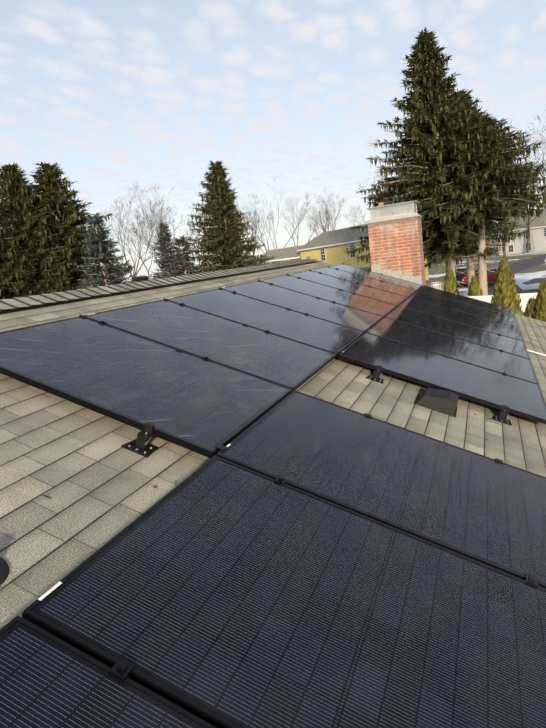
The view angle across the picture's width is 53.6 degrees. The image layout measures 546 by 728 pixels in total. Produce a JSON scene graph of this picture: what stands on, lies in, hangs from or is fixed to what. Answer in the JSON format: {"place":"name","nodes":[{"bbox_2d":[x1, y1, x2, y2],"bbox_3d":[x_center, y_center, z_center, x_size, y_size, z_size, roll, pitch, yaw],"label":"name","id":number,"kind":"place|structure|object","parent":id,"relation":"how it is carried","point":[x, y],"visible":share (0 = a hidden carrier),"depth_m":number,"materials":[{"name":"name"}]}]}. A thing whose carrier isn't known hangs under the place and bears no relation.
{"place":"outdoors","nodes":[
{"label":"outdoors","id":0,"kind":"place"},
{"bbox_2d":[0,0,545,284],"label":"sky","id":1,"kind":"structure","parent":0,"point":[293,96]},
{"bbox_2d":[127,234,545,294],"bbox_3d":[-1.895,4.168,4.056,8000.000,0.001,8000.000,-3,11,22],"label":"ground","id":2,"kind":"structure","parent":0,"point":[511,258],"depth_m":79.06,"materials":[{"name":"grey asphalt"}]},
{"bbox_2d":[0,207,63,298],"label":"spruce","id":3,"kind":"object","parent":2,"relation":"on","point":[8,259],"visible":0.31,"depth_m":32.34,"materials":[{"name":"green plant"}]},
{"bbox_2d":[0,162,75,298],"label":"spruce","id":4,"kind":"object","parent":2,"relation":"on","point":[17,193],"visible":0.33,"depth_m":33.79,"materials":[{"name":"green plant"}]},
{"bbox_2d":[11,162,135,292],"bbox_3d":[-14.073,-7.165,37.704,11.092,12.763,11.353,-3,11,22],"label":"spruce","id":5,"kind":"object","parent":2,"relation":"on","point":[56,193],"visible":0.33,"depth_m":35.46,"materials":[{"name":"green plant"}]},
{"bbox_2d":[79,211,123,252],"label":"bare tree","id":6,"kind":"object","parent":2,"relation":"on","point":[104,226],"visible":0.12,"depth_m":81.25,"materials":[{"name":"grey plant"}]},
{"bbox_2d":[78,212,133,288],"bbox_3d":[-8.754,-3.720,28.215,4.700,8.208,4.967,-3,11,22],"label":"blue spruce","id":7,"kind":"object","parent":2,"relation":"on","point":[98,245],"visible":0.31,"depth_m":27.78,"materials":[{"name":"green plant"}]},
{"bbox_2d":[121,275,147,283],"bbox_3d":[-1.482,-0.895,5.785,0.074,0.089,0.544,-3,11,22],"label":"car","id":8,"kind":"object","parent":2,"relation":"on","point":[139,278],"visible":0.79,"depth_m":5.82,"materials":[{"name":"black metal"}]},
{"bbox_2d":[113,213,157,279],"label":"bare tree","id":9,"kind":"object","parent":2,"relation":"on","point":[136,241],"visible":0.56,"depth_m":129.61,"materials":[{"name":"grey plant"}]},
{"bbox_2d":[104,196,172,277],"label":"bare tree","id":10,"kind":"object","parent":2,"relation":"on","point":[134,271],"visible":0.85,"depth_m":83.04,"materials":[{"name":"grey plant"}]},
{"bbox_2d":[128,219,156,258],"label":"bare tree","id":11,"kind":"object","parent":2,"relation":"on","point":[144,242],"visible":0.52,"depth_m":118.24,"materials":[{"name":"grey plant"}]},
{"bbox_2d":[114,180,176,268],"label":"bare tree","id":12,"kind":"object","parent":2,"relation":"on","point":[149,212],"visible":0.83,"depth_m":92.03,"materials":[{"name":"grey plant"}]},
{"bbox_2d":[130,199,199,271],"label":"bare tree","id":13,"kind":"object","parent":2,"relation":"on","point":[158,223],"visible":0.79,"depth_m":84.71,"materials":[{"name":"grey plant"}]},
{"bbox_2d":[149,223,181,278],"bbox_3d":[-9.185,-7.554,46.463,6.132,9.077,5.599,-3,11,22],"label":"blue spruce","id":14,"kind":"object","parent":2,"relation":"on","point":[166,252],"visible":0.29,"depth_m":45.80,"materials":[{"name":"green plant"}]},
{"bbox_2d":[165,235,203,276],"bbox_3d":[-5.496,-4.456,33.554,4.064,6.864,3.740,-3,11,22],"label":"blue spruce","id":15,"kind":"object","parent":2,"relation":"on","point":[184,258],"visible":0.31,"depth_m":32.72,"materials":[{"name":"green plant"}]},
{"bbox_2d":[187,204,207,264],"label":"bare tree","id":16,"kind":"object","parent":2,"relation":"on","point":[195,230],"visible":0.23,"depth_m":92.33,"materials":[{"name":"grey plant"}]},
{"bbox_2d":[186,161,273,273],"bbox_3d":[-4.426,-8.445,39.809,9.490,12.073,8.826,-3,11,22],"label":"spruce","id":17,"kind":"object","parent":2,"relation":"on","point":[225,246],"visible":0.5,"depth_m":38.84,"materials":[{"name":"green plant"}]},
{"bbox_2d":[235,197,256,236],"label":"bare tree","id":18,"kind":"object","parent":2,"relation":"on","point":[245,212],"visible":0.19,"depth_m":143.78,"materials":[{"name":"grey plant"}]},
{"bbox_2d":[234,193,274,265],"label":"bare tree","id":19,"kind":"object","parent":2,"relation":"on","point":[254,227],"visible":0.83,"depth_m":99.86,"materials":[{"name":"grey plant"}]},
{"bbox_2d":[245,195,273,252],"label":"bare tree","id":20,"kind":"object","parent":2,"relation":"on","point":[261,228],"visible":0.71,"depth_m":145.20,"materials":[{"name":"grey plant"}]},
{"bbox_2d":[256,245,302,264],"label":"house","id":21,"kind":"structure","parent":2,"relation":"on","point":[286,254],"depth_m":82.08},
{"bbox_2d":[261,183,320,248],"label":"bare tree","id":22,"kind":"object","parent":2,"relation":"on","point":[284,211],"visible":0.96,"depth_m":117.75,"materials":[{"name":"grey plant"}]},
{"bbox_2d":[272,197,324,245],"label":"bare tree","id":23,"kind":"object","parent":2,"relation":"on","point":[297,221],"visible":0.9,"depth_m":133.55,"materials":[{"name":"grey plant"}]},
{"bbox_2d":[293,196,344,234],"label":"bare tree","id":24,"kind":"object","parent":2,"relation":"on","point":[314,219],"visible":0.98,"depth_m":125.28,"materials":[{"name":"grey plant"}]},
{"bbox_2d":[301,189,341,230],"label":"bare tree","id":25,"kind":"object","parent":2,"relation":"on","point":[320,212],"visible":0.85,"depth_m":135.81,"materials":[{"name":"grey plant"}]},
{"bbox_2d":[342,199,377,224],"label":"bare tree","id":26,"kind":"object","parent":2,"relation":"on","point":[359,217],"visible":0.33,"depth_m":148.99,"materials":[{"name":"grey plant"}]},
{"bbox_2d":[348,169,393,223],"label":"bare tree","id":27,"kind":"object","parent":2,"relation":"on","point":[364,195],"visible":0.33,"depth_m":113.10,"materials":[{"name":"grey plant"}]},
{"bbox_2d":[426,281,443,290],"bbox_3d":[14.027,-6.641,47.545,2.230,1.100,0.040,-4,11,17],"label":"picket fence","id":28,"kind":"object","parent":2,"relation":"on","point":[438,284],"visible":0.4,"depth_m":47.38,"materials":[{"name":"white paint"}]},
{"bbox_2d":[343,26,530,288],"bbox_3d":[11.616,-14.205,41.020,13.775,18.885,13.087,-3,11,22],"label":"spruce","id":29,"kind":"object","parent":2,"relation":"on","point":[430,107],"visible":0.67,"depth_m":38.24,"materials":[{"name":"green plant"}]},
{"bbox_2d":[443,267,458,294],"bbox_3d":[10.283,-4.097,31.176,1.058,3.150,1.019,-3,11,22],"label":"arborvitae","id":30,"kind":"object","parent":2,"relation":"on","point":[450,283],"visible":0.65,"depth_m":30.84,"materials":[{"name":"green plant"}]},
{"bbox_2d":[467,276,482,295],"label":"arborvitae","id":31,"kind":"object","parent":2,"relation":"on","point":[474,288],"visible":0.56,"depth_m":28.61,"materials":[{"name":"green plant"}]},
{"bbox_2d":[417,112,545,295],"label":"spruce","id":32,"kind":"object","parent":2,"relation":"on","point":[496,144],"visible":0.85,"depth_m":36.61,"materials":[{"name":"green plant"}]},
{"bbox_2d":[420,88,545,291],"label":"spruce","id":33,"kind":"object","parent":2,"relation":"on","point":[470,262],"visible":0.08,"depth_m":39.79,"materials":[{"name":"green plant"}]},
{"bbox_2d":[455,293,536,311],"bbox_3d":[10.873,-2.321,24.290,5.431,2.020,0.152,2,14,41],"label":"vinyl fence","id":34,"kind":"object","parent":2,"relation":"on","point":[524,297],"visible":0.1,"depth_m":23.99,"materials":[{"name":"white plastic"}]},
{"bbox_2d":[459,271,545,296],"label":"snow banks","id":35,"kind":"object","parent":2,"relation":"on","point":[520,280],"visible":0.69,"depth_m":49.15,"materials":[{"name":"white snow"}]},
{"bbox_2d":[502,220,505,257],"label":"bare tree","id":36,"kind":"object","parent":2,"relation":"on","point":[504,251],"depth_m":90.16,"materials":[{"name":"brown plant"}]},
{"bbox_2d":[490,258,524,315],"bbox_3d":[8.489,-2.020,19.779,1.310,3.747,1.303,-3,11,22],"label":"arborvitae","id":37,"kind":"object","parent":2,"relation":"on","point":[505,293],"visible":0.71,"depth_m":19.35,"materials":[{"name":"green plant"}]},
{"bbox_2d":[498,210,545,254],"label":"cream house","id":38,"kind":"structure","parent":2,"relation":"on","point":[537,235],"depth_m":106.86,"materials":[{"name":"beige paint"}]},
{"bbox_2d":[505,113,545,206],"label":"bare tree","id":39,"kind":"object","parent":2,"relation":"on","point":[538,146],"visible":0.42,"depth_m":80.22,"materials":[{"name":"grey plant"}]},
{"bbox_2d":[523,296,534,317],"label":"arborvitae","id":40,"kind":"object","parent":2,"relation":"on","point":[528,312],"visible":0.31,"depth_m":22.32,"materials":[{"name":"green plant"}]},
{"bbox_2d":[516,147,545,252],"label":"bare tree","id":41,"kind":"object","parent":2,"relation":"on","point":[528,223],"visible":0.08,"depth_m":105.76,"materials":[{"name":"brown plant"}]},
{"bbox_2d":[520,128,545,176],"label":"bare tree","id":42,"kind":"object","parent":2,"relation":"on","point":[537,150],"visible":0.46,"depth_m":89.51,"materials":[{"name":"grey plant"}]},
{"bbox_2d":[531,282,545,321],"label":"arborvitae","id":43,"kind":"object","parent":2,"relation":"on","point":[539,310],"visible":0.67,"depth_m":19.42,"materials":[{"name":"green plant"}]},
{"bbox_2d":[297,224,428,279],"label":"yellow house","id":44,"kind":"structure","parent":0,"point":[328,247],"depth_m":70.13,"materials":[{"name":"yellow paint"}]},
{"bbox_2d":[439,255,545,287],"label":"road","id":45,"kind":"structure","parent":0,"point":[526,264],"depth_m":72.00,"materials":[{"name":"grey asphalt"}]},
{"bbox_2d":[444,267,477,285],"bbox_3d":[18.818,-8.745,53.755,1.886,1.700,4.665,-8,11,-2],"label":"grey suv","id":46,"kind":"object","parent":45,"relation":"on","point":[460,276],"visible":0.31,"depth_m":52.02,"materials":[{"name":"grey paint"}]},
{"bbox_2d":[462,267,514,284],"bbox_3d":[20.100,-8.169,50.564,4.365,1.432,1.786,-9,11,-7],"label":"red car","id":47,"kind":"object","parent":45,"relation":"on","point":[490,276],"visible":0.21,"depth_m":49.75,"materials":[{"name":"red paint"}]},
{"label":"house walls","id":48,"kind":"object","parent":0,"visible":0},
{"bbox_2d":[0,262,545,628],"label":"roof","id":49,"kind":"structure","parent":48,"relation":"on","point":[87,473],"depth_m":2.57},
{"bbox_2d":[0,557,8,584],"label":"vent pipe flashing","id":50,"kind":"object","parent":49,"relation":"on","point":[4,570],"visible":1,"depth_m":1.70,"materials":[{"name":"rubber"}]},
{"bbox_2d":[0,259,321,313],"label":"roof ridge cap","id":51,"kind":"object","parent":49,"relation":"on","point":[16,304],"visible":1,"depth_m":5.37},
{"bbox_2d":[0,264,545,727],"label":"solar panel frames","id":52,"kind":"structure","parent":49,"relation":"on","point":[130,674],"depth_m":2.41,"materials":[{"name":"black metal"}]},
{"bbox_2d":[0,264,545,727],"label":"solar panel glass","id":53,"kind":"object","parent":52,"relation":"in","point":[238,596],"visible":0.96,"depth_m":2.07,"materials":[{"name":"black glass"}]},
{"bbox_2d":[41,380,528,498],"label":"leaf litter","id":54,"kind":"object","parent":49,"relation":"on","point":[155,486],"visible":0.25,"depth_m":2.35,"materials":[{"name":"brown plant"}]},
{"bbox_2d":[79,263,511,462],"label":"mounting brackets","id":55,"kind":"object","parent":49,"relation":"on","point":[141,445],"visible":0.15,"depth_m":2.62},
{"bbox_2d":[366,213,425,285],"bbox_3d":[2.868,-0.561,11.821,1.060,5.175,0.720,-3,11,22],"label":"chimney","id":56,"kind":"object","parent":49,"relation":"on","point":[396,246],"visible":0.42,"depth_m":11.15,"materials":[{"name":"brick"}]},
{"bbox_2d":[366,200,419,219],"bbox_3d":[2.525,-3.240,11.315,1.020,0.320,0.680,-3,11,22],"label":"chimney cap","id":57,"kind":"object","parent":56,"relation":"on","point":[402,208],"visible":0.83,"depth_m":11.13,"materials":[{"name":"grey concrete"}]},
{"bbox_2d":[414,388,458,417],"bbox_3d":[1.271,0.294,4.191,0.316,0.172,0.270,-3,11,22],"label":"roof vent","id":58,"kind":"object","parent":49,"relation":"on","point":[442,401],"visible":1,"depth_m":4.09,"materials":[{"name":"metal"}]},
{"bbox_2d":[527,349,545,355],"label":"conduit pipe","id":59,"kind":"object","parent":49,"relation":"on","point":[542,354],"depth_m":7.00,"materials":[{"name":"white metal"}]}
]}

